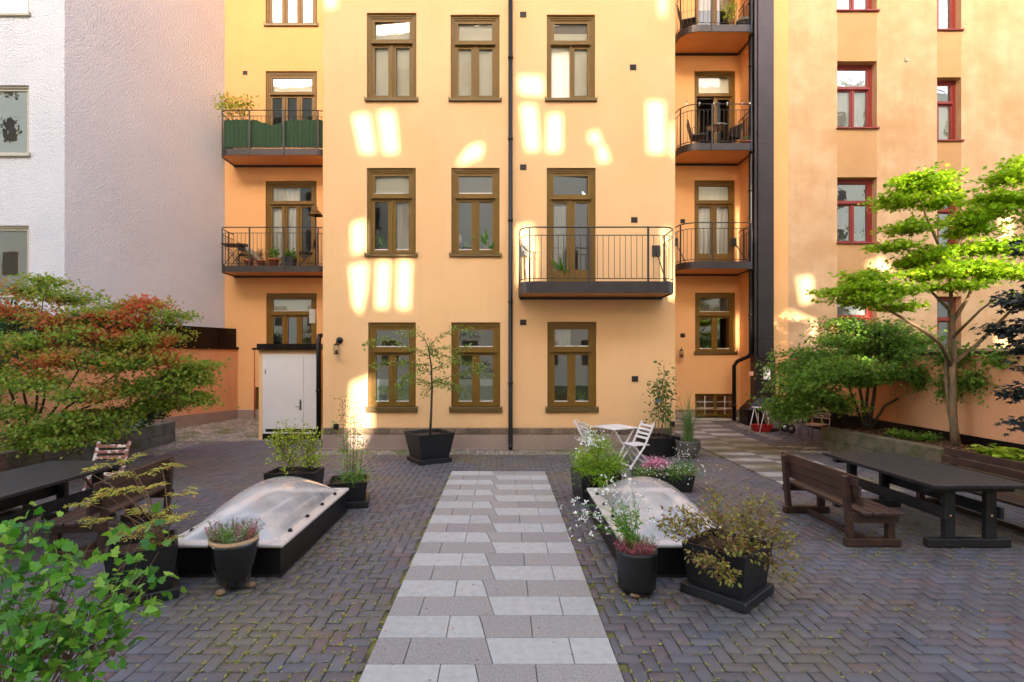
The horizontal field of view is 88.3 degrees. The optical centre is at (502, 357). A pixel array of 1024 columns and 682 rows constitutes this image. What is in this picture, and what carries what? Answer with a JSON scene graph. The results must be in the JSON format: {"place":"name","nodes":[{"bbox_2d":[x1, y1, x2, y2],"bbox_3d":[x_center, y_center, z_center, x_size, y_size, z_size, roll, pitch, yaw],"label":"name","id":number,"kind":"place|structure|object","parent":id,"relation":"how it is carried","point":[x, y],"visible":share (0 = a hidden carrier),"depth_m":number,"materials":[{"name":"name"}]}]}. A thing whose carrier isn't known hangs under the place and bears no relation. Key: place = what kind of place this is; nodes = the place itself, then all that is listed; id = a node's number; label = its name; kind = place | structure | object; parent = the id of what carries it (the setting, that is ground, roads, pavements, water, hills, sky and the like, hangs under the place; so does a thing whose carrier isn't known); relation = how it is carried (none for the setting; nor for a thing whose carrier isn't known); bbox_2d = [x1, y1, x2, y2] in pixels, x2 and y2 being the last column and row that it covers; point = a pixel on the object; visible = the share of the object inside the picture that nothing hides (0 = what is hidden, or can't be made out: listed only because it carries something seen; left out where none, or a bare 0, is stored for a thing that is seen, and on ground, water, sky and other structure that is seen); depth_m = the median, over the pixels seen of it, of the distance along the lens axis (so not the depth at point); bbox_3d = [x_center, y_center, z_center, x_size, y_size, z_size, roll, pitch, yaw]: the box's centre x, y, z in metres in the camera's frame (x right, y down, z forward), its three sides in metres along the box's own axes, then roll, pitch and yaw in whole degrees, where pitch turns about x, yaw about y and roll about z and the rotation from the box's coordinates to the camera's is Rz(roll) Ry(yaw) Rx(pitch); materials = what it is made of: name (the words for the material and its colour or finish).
{"place":"outdoors","nodes":[
{"label":"outdoors","id":0,"kind":"place"},
{"bbox_2d":[128,418,678,455],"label":"cobbled paving","id":1,"kind":"structure","parent":0,"point":[237,429],"depth_m":13.74,"materials":[{"name":"stone"}]},
{"bbox_2d":[252,344,322,439],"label":"bin shed","id":2,"kind":"structure","parent":1,"relation":"on","point":[287,381],"depth_m":13.55,"materials":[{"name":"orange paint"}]},
{"bbox_2d":[265,357,303,428],"bbox_3d":[-5.601,0.905,13.548,0.987,1.851,0.098,0,0,0],"label":"door","id":3,"kind":"structure","parent":2,"relation":"in","point":[284,376],"depth_m":13.55,"materials":[{"name":"white paint"}]},
{"bbox_2d":[304,357,315,428],"bbox_3d":[-4.932,0.905,13.576,0.338,1.851,0.042,0,0,0],"label":"door","id":4,"kind":"structure","parent":2,"relation":"in","point":[309,362],"depth_m":13.55,"materials":[{"name":"white paint"}]},
{"bbox_2d":[359,471,623,681],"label":"path","id":5,"kind":"structure","parent":0,"point":[493,527],"depth_m":4.67,"materials":[{"name":"grey stone"}]},
{"bbox_2d":[0,416,1023,681],"bbox_3d":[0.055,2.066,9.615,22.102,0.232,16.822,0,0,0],"label":"brick paving","id":6,"kind":"structure","parent":0,"point":[876,594],"depth_m":4.76,"materials":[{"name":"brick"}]},
{"bbox_2d":[0,453,32,516],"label":"park bench","id":7,"kind":"object","parent":6,"relation":"on","point":[11,510],"visible":0.32,"depth_m":7.15,"materials":[{"name":"brown wood"}]},
{"bbox_2d":[0,461,131,523],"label":"picnic table","id":8,"kind":"object","parent":6,"relation":"on","point":[26,485],"visible":0.72,"depth_m":6.43,"materials":[{"name":"black wood"}]},
{"bbox_2d":[0,421,174,470],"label":"stone planter","id":9,"kind":"object","parent":6,"relation":"on","point":[154,435],"visible":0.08,"depth_m":11.02,"materials":[{"name":"grey stone"}]},
{"bbox_2d":[0,292,46,438],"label":"evergreen shrub","id":10,"kind":"object","parent":9,"relation":"on","point":[3,326],"visible":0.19,"depth_m":10.72,"materials":[{"name":"green plant"}]},
{"bbox_2d":[0,272,239,458],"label":"maple shrub","id":11,"kind":"object","parent":9,"relation":"on","point":[120,348],"visible":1,"depth_m":9.10,"materials":[{"name":"green plant"}]},
{"bbox_2d":[105,390,193,430],"bbox_3d":[-7.580,1.135,11.278,1.981,1.163,1.362,0,0,-14],"label":"evergreen shrub","id":12,"kind":"object","parent":9,"relation":"on","point":[151,416],"visible":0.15,"depth_m":11.25,"materials":[{"name":"green plant"}]},
{"bbox_2d":[0,501,186,681],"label":"lobed leaf bush","id":13,"kind":"object","parent":6,"relation":"on","point":[64,635],"visible":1,"depth_m":2.83,"materials":[{"name":"green plant"}]},
{"bbox_2d":[75,441,130,508],"bbox_3d":[-5.879,1.714,7.796,0.462,0.880,0.567,0,0,-10],"label":"folding chair","id":14,"kind":"object","parent":6,"relation":"on","point":[95,457],"visible":0.48,"depth_m":7.96,"materials":[{"name":"white wood"}]},
{"bbox_2d":[42,456,174,559],"bbox_3d":[-4.619,1.738,6.323,0.640,0.820,1.650,0,0,-6],"label":"park bench","id":15,"kind":"object","parent":6,"relation":"on","point":[68,522],"visible":0.65,"depth_m":5.93,"materials":[{"name":"brown wood"}]},
{"bbox_2d":[0,0,224,327],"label":"white building","id":16,"kind":"structure","parent":6,"relation":"on","point":[112,171],"depth_m":14.37,"materials":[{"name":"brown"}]},
{"bbox_2d":[0,0,30,16],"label":"window","id":17,"kind":"structure","parent":16,"relation":"in","point":[2,14],"depth_m":13.15,"materials":[{"name":"beige wood"}]},
{"bbox_2d":[0,86,30,156],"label":"window","id":18,"kind":"structure","parent":16,"relation":"in","point":[5,91],"depth_m":13.27,"materials":[{"name":"beige"}]},
{"bbox_2d":[0,226,30,297],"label":"window","id":19,"kind":"structure","parent":16,"relation":"in","point":[14,240],"depth_m":13.36,"materials":[{"name":"beige"}]},
{"bbox_2d":[0,320,238,431],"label":"yard wall","id":20,"kind":"structure","parent":6,"relation":"on","point":[220,343],"depth_m":15.74,"materials":[{"name":"orange paint"}]},
{"bbox_2d":[103,529,178,612],"bbox_3d":[-3.270,1.910,4.800,0.554,0.470,0.554,0,0,-33],"label":"square planter","id":21,"kind":"object","parent":6,"relation":"on","point":[165,558],"visible":0.58,"depth_m":4.65,"materials":[{"name":"plastic"}]},
{"bbox_2d":[64,453,198,547],"bbox_3d":[-3.224,1.342,4.832,1.171,0.810,0.891,0,0,0],"label":"sumac plant","id":22,"kind":"object","parent":21,"relation":"on","point":[160,537],"visible":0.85,"depth_m":4.76,"materials":[{"name":"green plant"}]},
{"bbox_2d":[208,530,258,595],"bbox_3d":[-2.500,1.908,4.920,0.430,0.474,0.430,0,0,0],"label":"glazed pot","id":23,"kind":"object","parent":6,"relation":"on","point":[232,565],"visible":0.81,"depth_m":4.77,"materials":[{"name":"black ceramic"}]},
{"bbox_2d":[204,516,265,543],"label":"heather plant","id":24,"kind":"object","parent":23,"relation":"on","point":[223,535],"visible":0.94,"depth_m":4.89,"materials":[{"name":"green plant"}]},
{"bbox_2d":[175,476,348,576],"bbox_3d":[-2.740,1.806,6.280,1.190,0.691,2.250,0,0,0],"label":"skylight","id":25,"kind":"object","parent":6,"relation":"on","point":[300,523],"visible":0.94,"depth_m":6.00,"materials":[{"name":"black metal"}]},
{"bbox_2d":[263,467,324,487],"bbox_3d":[-3.220,1.945,8.200,0.768,0.400,0.480,0,0,0],"label":"bush planter","id":26,"kind":"object","parent":6,"relation":"on","point":[277,477],"visible":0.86,"depth_m":7.97,"materials":[{"name":"plastic"}]},
{"bbox_2d":[264,418,329,474],"bbox_3d":[-3.163,1.380,8.165,0.947,0.853,0.672,0,0,-21],"label":"lime bush","id":27,"kind":"object","parent":26,"relation":"on","point":[281,446],"visible":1,"depth_m":8.16,"materials":[{"name":"green plant"}]},
{"bbox_2d":[327,474,369,508],"bbox_3d":[-2.260,1.965,7.780,0.573,0.360,0.573,0,0,-12],"label":"corner planter","id":28,"kind":"object","parent":6,"relation":"on","point":[357,495],"visible":0.69,"depth_m":7.55,"materials":[{"name":"plastic"}]},
{"bbox_2d":[326,396,378,486],"bbox_3d":[-2.258,1.215,7.799,0.783,1.411,0.683,0,0,25],"label":"tall perennial","id":29,"kind":"object","parent":28,"relation":"in","point":[353,472],"visible":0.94,"depth_m":7.77,"materials":[{"name":"green plant"}]},
{"bbox_2d":[404,428,454,464],"bbox_3d":[-1.520,1.845,11.000,0.800,0.600,0.800,0,0,-32],"label":"tree planter","id":30,"kind":"object","parent":6,"relation":"on","point":[426,448],"visible":1,"depth_m":10.75,"materials":[{"name":"plastic"}]},
{"bbox_2d":[361,324,494,434],"bbox_3d":[-1.537,0.454,10.920,2.790,2.356,1.450,0,0,0],"label":"tree","id":31,"kind":"object","parent":30,"relation":"on","point":[430,352],"visible":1,"depth_m":11.00,"materials":[{"name":"green plant"}]},
{"bbox_2d":[221,0,787,449],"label":"yellow building","id":32,"kind":"structure","parent":6,"relation":"on","point":[559,210],"depth_m":12.40,"materials":[{"name":"orange paint"}]},
{"bbox_2d":[221,243,244,265],"bbox_3d":[-8.399,-3.177,16.550,0.600,0.706,0.600,0,0,-10],"label":"balcony table","id":33,"kind":"object","parent":32,"relation":"on","point":[233,245],"visible":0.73,"depth_m":16.49,"materials":[{"name":"grey"}]},
{"bbox_2d":[211,89,258,120],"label":"balcony plant","id":34,"kind":"object","parent":32,"relation":"on","point":[230,105],"visible":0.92,"depth_m":16.36,"materials":[{"name":"green plant"}]},
{"bbox_2d":[223,119,322,148],"bbox_3d":[-6.995,-6.888,16.599,3.350,0.875,0.826,0,0,0],"label":"privacy cloth","id":35,"kind":"object","parent":32,"relation":"attached to","point":[300,132],"visible":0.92,"depth_m":16.20,"materials":[{"name":"green fabric"}]},
{"bbox_2d":[263,0,318,26],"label":"window","id":36,"kind":"structure","parent":32,"relation":"in","point":[279,13],"depth_m":17.17,"materials":[{"name":"green paint"}]},
{"bbox_2d":[266,72,316,124],"bbox_3d":[-6.830,-8.077,17.184,1.666,2.430,0.157,0,0,0],"label":"balcony door","id":37,"kind":"structure","parent":32,"relation":"in","point":[284,86],"depth_m":17.17,"materials":[{"name":"green paint"}]},
{"bbox_2d":[266,181,316,265],"bbox_3d":[-6.840,-4.345,17.221,1.646,2.772,0.232,0,0,0],"label":"balcony door","id":38,"kind":"structure","parent":32,"relation":"in","point":[284,207],"depth_m":17.17,"materials":[{"name":"green paint"}]},
{"bbox_2d":[267,293,316,343],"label":"window","id":39,"kind":"structure","parent":32,"relation":"in","point":[285,306],"depth_m":17.17,"materials":[{"name":"green paint"}]},
{"bbox_2d":[309,206,322,265],"bbox_3d":[-5.825,-3.795,16.500,0.440,1.930,0.440,0,0,0],"label":"floor lamp","id":40,"kind":"object","parent":32,"relation":"on","point":[315,212],"visible":0.95,"depth_m":16.48,"materials":[{"name":"black metal"}]},
{"bbox_2d":[364,14,417,101],"bbox_3d":[-2.597,-7.061,12.451,1.257,2.096,0.222,0,0,0],"label":"window","id":41,"kind":"structure","parent":32,"relation":"in","point":[391,38],"depth_m":12.47,"materials":[{"name":"green paint"}]},
{"bbox_2d":[364,169,417,256],"bbox_3d":[-2.604,-3.414,12.621,1.242,2.096,0.561,0,0,0],"label":"window","id":42,"kind":"structure","parent":32,"relation":"in","point":[394,187],"depth_m":12.47,"materials":[{"name":"green paint"}]},
{"bbox_2d":[365,323,417,411],"bbox_3d":[-2.589,0.224,12.629,1.213,2.107,0.631,0,0,0],"label":"window","id":43,"kind":"structure","parent":32,"relation":"in","point":[378,402],"depth_m":12.47,"materials":[{"name":"brown paint"}]},
{"bbox_2d":[448,16,501,101],"bbox_3d":[-0.635,-7.039,12.451,1.242,2.052,0.222,0,0,0],"label":"window","id":44,"kind":"structure","parent":32,"relation":"in","point":[475,40],"depth_m":12.47,"materials":[{"name":"green paint"}]},
{"bbox_2d":[449,323,501,411],"bbox_3d":[-0.620,0.224,12.451,1.242,2.107,0.222,0,0,0],"label":"window","id":45,"kind":"structure","parent":32,"relation":"in","point":[483,394],"depth_m":12.47,"materials":[{"name":"brown paint"}]},
{"bbox_2d":[449,169,502,256],"bbox_3d":[-0.604,-3.410,12.551,1.275,2.104,0.793,0,0,0],"label":"window","id":46,"kind":"structure","parent":32,"relation":"in","point":[474,186],"depth_m":12.47,"materials":[{"name":"brown paint"}]},
{"bbox_2d":[547,169,594,280],"bbox_3d":[1.627,-3.115,12.602,1.148,2.695,0.755,0,0,0],"label":"balcony door","id":47,"kind":"structure","parent":32,"relation":"in","point":[556,215],"depth_m":12.47,"materials":[{"name":"green paint"}]},
{"bbox_2d":[545,16,597,101],"bbox_3d":[1.619,-7.039,12.451,1.228,2.052,0.222,0,0,0],"label":"window","id":48,"kind":"structure","parent":32,"relation":"in","point":[570,39],"depth_m":12.49,"materials":[{"name":"green paint"}]},
{"bbox_2d":[545,322,598,411],"bbox_3d":[1.641,0.216,12.638,1.242,2.121,0.596,0,0,0],"label":"window","id":49,"kind":"structure","parent":32,"relation":"in","point":[558,333],"depth_m":12.47,"materials":[{"name":"brown paint"}]},
{"bbox_2d":[677,5,696,28],"bbox_3d":[5.753,-10.463,16.421,0.585,0.907,0.521,0,0,20],"label":"armchair","id":50,"kind":"object","parent":32,"relation":"on","point":[687,21],"visible":0.56,"depth_m":16.30,"materials":[{"name":"brown"}]},
{"bbox_2d":[686,119,707,143],"bbox_3d":[6.040,-6.883,16.366,0.585,0.907,0.521,0,0,15],"label":"armchair","id":51,"kind":"object","parent":32,"relation":"on","point":[701,137],"visible":0.71,"depth_m":16.29,"materials":[{"name":"brown"}]},
{"bbox_2d":[695,394,731,415],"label":"window","id":52,"kind":"structure","parent":32,"relation":"in","point":[714,395],"depth_m":17.17,"materials":[{"name":"brown paint"}]},
{"bbox_2d":[694,181,733,261],"bbox_3d":[6.890,-4.416,17.220,1.304,2.672,0.231,0,0,0],"label":"balcony door","id":53,"kind":"structure","parent":32,"relation":"in","point":[713,200],"depth_m":17.19,"materials":[{"name":"green paint"}]},
{"bbox_2d":[694,0,734,23],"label":"balcony door","id":54,"kind":"structure","parent":32,"relation":"in","point":[701,5],"depth_m":17.17,"materials":[{"name":"green paint"}]},
{"bbox_2d":[694,72,734,142],"bbox_3d":[6.900,-8.077,17.410,1.324,2.430,0.610,0,0,0],"label":"balcony door","id":55,"kind":"structure","parent":32,"relation":"in","point":[716,86],"depth_m":17.17,"materials":[{"name":"green paint"}]},
{"bbox_2d":[694,293,737,353],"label":"window","id":56,"kind":"structure","parent":32,"relation":"in","point":[713,306],"depth_m":17.17,"materials":[{"name":"brown paint"}]},
{"bbox_2d":[707,123,728,142],"bbox_3d":[6.693,-6.788,16.350,0.620,0.716,0.620,0,0,0],"label":"round table","id":57,"kind":"object","parent":32,"relation":"on","point":[717,127],"visible":0.66,"depth_m":16.33,"materials":[{"name":"silver metal"}]},
{"bbox_2d":[720,0,739,23],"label":"balcony plant","id":58,"kind":"object","parent":32,"relation":"on","point":[728,6],"visible":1,"depth_m":15.95,"materials":[{"name":"green plant"}]},
{"bbox_2d":[719,123,742,142],"bbox_3d":[7.167,-6.883,16.530,0.585,0.907,0.521,0,0,-30],"label":"armchair","id":59,"kind":"object","parent":32,"relation":"on","point":[735,132],"visible":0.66,"depth_m":16.51,"materials":[{"name":"grey"}]},
{"bbox_2d":[1,425,1023,681],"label":"moss tufts","id":60,"kind":"object","parent":6,"relation":"on","point":[589,573],"visible":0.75,"depth_m":4.41,"materials":[{"name":"green plant"}]},
{"bbox_2d":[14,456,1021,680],"bbox_3d":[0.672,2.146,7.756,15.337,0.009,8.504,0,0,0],"label":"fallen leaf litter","id":61,"kind":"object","parent":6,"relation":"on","point":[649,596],"visible":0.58,"depth_m":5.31,"materials":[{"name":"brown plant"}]},
{"bbox_2d":[570,467,621,503],"bbox_3d":[1.420,1.935,8.050,0.620,0.420,0.620,0,0,-8],"label":"feathery bush planter","id":62,"kind":"object","parent":6,"relation":"on","point":[578,490],"visible":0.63,"depth_m":7.78,"materials":[{"name":"plastic"}]},
{"bbox_2d":[563,424,636,491],"bbox_3d":[1.503,1.486,7.999,0.870,1.032,1.176,0,0,44],"label":"feathery bush","id":63,"kind":"object","parent":62,"relation":"in","point":[598,467],"visible":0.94,"depth_m":7.94,"materials":[{"name":"green plant"}]},
{"bbox_2d":[593,424,637,461],"bbox_3d":[2.360,1.790,10.950,0.660,0.728,0.660,0,0,-28],"label":"bistro table","id":64,"kind":"object","parent":6,"relation":"on","point":[614,427],"visible":0.82,"depth_m":10.80,"materials":[{"name":"white paint"}]},
{"bbox_2d":[618,420,654,468],"bbox_3d":[2.656,1.714,10.449,0.567,0.880,0.462,0,0,-18],"label":"folding chair","id":65,"kind":"object","parent":6,"relation":"on","point":[633,443],"visible":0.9,"depth_m":10.45,"materials":[{"name":"white paint"}]},
{"bbox_2d":[616,542,657,597],"bbox_3d":[1.240,1.952,4.860,0.370,0.385,0.370,0,0,0],"label":"cylinder pot","id":66,"kind":"object","parent":6,"relation":"on","point":[636,574],"visible":0.77,"depth_m":4.71,"materials":[{"name":"ceramic"}]},
{"bbox_2d":[560,474,656,551],"bbox_3d":[0.971,1.443,4.944,0.872,0.751,0.529,0,0,0],"label":"white gaura","id":67,"kind":"object","parent":66,"relation":"in","point":[627,531],"visible":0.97,"depth_m":4.91,"materials":[{"name":"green plant"}]},
{"bbox_2d":[613,532,661,554],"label":"heather plant","id":68,"kind":"object","parent":66,"relation":"in","point":[642,547],"visible":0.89,"depth_m":4.84,"materials":[{"name":"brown plant"}]},
{"bbox_2d":[587,478,720,576],"bbox_3d":[1.780,1.806,6.280,1.190,0.691,2.250,0,0,0],"label":"skylight","id":69,"kind":"object","parent":6,"relation":"on","point":[670,560],"visible":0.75,"depth_m":6.38,"materials":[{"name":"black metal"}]},
{"bbox_2d":[636,433,679,457],"bbox_3d":[3.450,1.935,11.700,0.680,0.420,0.680,0,0,-20],"label":"climber planter","id":70,"kind":"object","parent":6,"relation":"on","point":[662,446],"visible":0.81,"depth_m":11.43,"materials":[{"name":"plastic"}]},
{"bbox_2d":[642,360,679,437],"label":"climbing rose","id":71,"kind":"object","parent":70,"relation":"in","point":[663,389],"visible":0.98,"depth_m":11.57,"materials":[{"name":"green plant"}]},
{"bbox_2d":[630,469,694,491],"bbox_3d":[2.620,2.015,8.650,0.910,0.260,0.520,0,0,0],"label":"flower trough","id":72,"kind":"object","parent":6,"relation":"on","point":[686,484],"visible":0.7,"depth_m":8.40,"materials":[{"name":"plastic"}]},
{"bbox_2d":[640,455,672,471],"bbox_3d":[2.570,1.760,8.702,0.677,0.307,0.555,0,0,0],"label":"pink chrysanthemum","id":73,"kind":"object","parent":72,"relation":"in","point":[657,463],"visible":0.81,"depth_m":8.64,"materials":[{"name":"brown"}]},
{"bbox_2d":[621,454,720,483],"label":"white daisy plant","id":74,"kind":"object","parent":72,"relation":"in","point":[671,471],"visible":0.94,"depth_m":8.46,"materials":[{"name":"green plant"}]},
{"bbox_2d":[675,438,700,457],"bbox_3d":[4.000,1.960,11.350,0.530,0.370,0.530,0,0,0],"label":"bowl pot","id":75,"kind":"object","parent":6,"relation":"on","point":[693,448],"visible":0.82,"depth_m":11.16,"materials":[{"name":"grey stone"}]},
{"bbox_2d":[665,390,709,441],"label":"ornamental grass","id":76,"kind":"object","parent":75,"relation":"in","point":[688,432],"depth_m":11.31,"materials":[{"name":"green plant"}]},
{"bbox_2d":[680,528,773,613],"bbox_3d":[2.060,1.915,4.830,0.599,0.460,0.599,0,0,-42],"label":"bronze shrub planter","id":77,"kind":"object","parent":6,"relation":"on","point":[754,590],"visible":0.79,"depth_m":4.65,"materials":[{"name":"black plastic"}]},
{"bbox_2d":[649,486,808,587],"bbox_3d":[2.062,1.598,4.721,1.374,0.759,0.927,0,0,-30],"label":"bronze shrub","id":78,"kind":"object","parent":77,"relation":"in","point":[729,548],"visible":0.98,"depth_m":4.69,"materials":[{"name":"green plant"}]},
{"bbox_2d":[751,413,773,431],"bbox_3d":[7.250,1.786,14.750,0.525,0.541,0.350,0,0,0],"label":"plastic tub","id":79,"kind":"object","parent":6,"relation":"on","point":[764,427],"visible":1,"depth_m":14.62,"materials":[{"name":"red plastic"}]},
{"bbox_2d":[729,423,796,439],"bbox_3d":[7.767,2.066,14.800,1.678,0.143,2.591,0,0,0],"label":"cobbled edge","id":80,"kind":"object","parent":6,"relation":"on","point":[761,433],"visible":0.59,"depth_m":14.42,"materials":[{"name":"stone"}]},
{"bbox_2d":[761,411,795,432],"bbox_3d":[7.750,1.753,14.739,0.650,0.602,0.822,0,0,0],"label":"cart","id":81,"kind":"object","parent":6,"relation":"on","point":[786,427],"visible":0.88,"depth_m":14.69,"materials":[{"name":"grey metal"}]},
{"bbox_2d":[800,408,830,442],"bbox_3d":[7.981,1.680,13.366,0.533,0.863,0.543,0,0,-28],"label":"cafe chair","id":82,"kind":"object","parent":6,"relation":"on","point":[811,424],"visible":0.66,"depth_m":13.38,"materials":[{"name":"brown wood"}]},
{"bbox_2d":[781,452,904,546],"bbox_3d":[4.210,1.738,6.680,0.640,0.820,1.620,0,0,0],"label":"park bench","id":83,"kind":"object","parent":6,"relation":"on","point":[833,485],"visible":1,"depth_m":6.29,"materials":[{"name":"brown wood"}]},
{"bbox_2d":[788,0,1023,421],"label":"beige building","id":84,"kind":"structure","parent":6,"relation":"on","point":[880,92],"depth_m":16.45,"materials":[{"name":"paint"}]},
{"bbox_2d":[837,65,871,126],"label":"window","id":85,"kind":"structure","parent":84,"relation":"in","point":[854,82],"depth_m":16.80,"materials":[{"name":"red paint"}]},
{"bbox_2d":[837,180,871,241],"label":"window","id":86,"kind":"structure","parent":84,"relation":"in","point":[858,237],"depth_m":16.69,"materials":[{"name":"red paint"}]},
{"bbox_2d":[837,296,871,350],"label":"window","id":87,"kind":"structure","parent":84,"relation":"in","point":[840,311],"depth_m":16.80,"materials":[{"name":"red paint"}]},
{"bbox_2d":[937,0,955,28],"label":"window","id":88,"kind":"structure","parent":84,"relation":"in","point":[952,3],"depth_m":17.62,"materials":[{"name":"red paint"}]},
{"bbox_2d":[937,81,955,138],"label":"window","id":89,"kind":"structure","parent":84,"relation":"in","point":[946,117],"depth_m":17.64,"materials":[{"name":"red paint"}]},
{"bbox_2d":[937,188,955,244],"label":"window","id":90,"kind":"structure","parent":84,"relation":"in","point":[944,211],"depth_m":17.64,"materials":[{"name":"red paint"}]},
{"bbox_2d":[937,297,955,347],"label":"window","id":91,"kind":"structure","parent":84,"relation":"in","point":[945,299],"depth_m":17.62,"materials":[{"name":"red paint"}]},
{"bbox_2d":[795,348,1023,449],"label":"yard wall","id":92,"kind":"structure","parent":6,"relation":"on","point":[921,414],"depth_m":10.65,"materials":[{"name":"orange paint"}]},
{"bbox_2d":[876,338,1021,411],"bbox_3d":[8.978,0.317,10.796,0.865,1.514,3.874,0,0,0],"label":"wall creeper","id":93,"kind":"object","parent":92,"relation":"attached to","point":[973,380],"depth_m":10.22,"materials":[{"name":"green plant"}]},
{"bbox_2d":[822,452,1023,547],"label":"picnic table","id":94,"kind":"object","parent":6,"relation":"on","point":[943,483],"visible":0.92,"depth_m":6.23,"materials":[{"name":"black wood"}]},
{"bbox_2d":[822,427,1023,494],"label":"stone planter","id":95,"kind":"object","parent":6,"relation":"on","point":[838,440],"visible":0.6,"depth_m":10.68,"materials":[{"name":"stone"}]},
{"bbox_2d":[743,314,957,429],"bbox_3d":[8.020,0.321,12.004,4.775,2.668,3.389,0,0,0],"label":"maple shrub","id":96,"kind":"object","parent":95,"relation":"on","point":[817,369],"visible":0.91,"depth_m":11.76,"materials":[{"name":"green plant"}]},
{"bbox_2d":[884,427,916,438],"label":"leafy perennial","id":97,"kind":"object","parent":95,"relation":"in","point":[899,433],"visible":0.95,"depth_m":10.88,"materials":[{"name":"green plant"}]},
{"bbox_2d":[805,153,1023,446],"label":"maple tree","id":98,"kind":"object","parent":95,"relation":"on","point":[968,222],"visible":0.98,"depth_m":9.84,"materials":[{"name":"green plant"}]},
{"bbox_2d":[909,430,942,442],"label":"leafy perennial","id":99,"kind":"object","parent":95,"relation":"in","point":[927,437],"visible":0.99,"depth_m":10.37,"materials":[{"name":"green plant"}]},
{"bbox_2d":[967,443,1021,455],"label":"leafy perennial","id":100,"kind":"object","parent":95,"relation":"in","point":[984,450],"visible":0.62,"depth_m":8.65,"materials":[{"name":"green plant"}]},
{"bbox_2d":[991,447,1023,461],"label":"leafy perennial","id":101,"kind":"object","parent":95,"relation":"in","point":[1016,455],"visible":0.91,"depth_m":8.33,"materials":[{"name":"green plant"}]},
{"bbox_2d":[916,447,1023,532],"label":"park bench","id":102,"kind":"object","parent":6,"relation":"on","point":[1009,498],"visible":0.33,"depth_m":7.06,"materials":[{"name":"brown wood"}]},
{"bbox_2d":[969,239,1023,436],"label":"maple tree","id":103,"kind":"object","parent":6,"relation":"on","point":[1016,393],"visible":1,"depth_m":5.84,"materials":[{"name":"purple plant"}]},
{"bbox_2d":[675,419,904,491],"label":"side path","id":104,"kind":"structure","parent":0,"point":[752,454],"depth_m":12.36,"materials":[{"name":"grey stone"}]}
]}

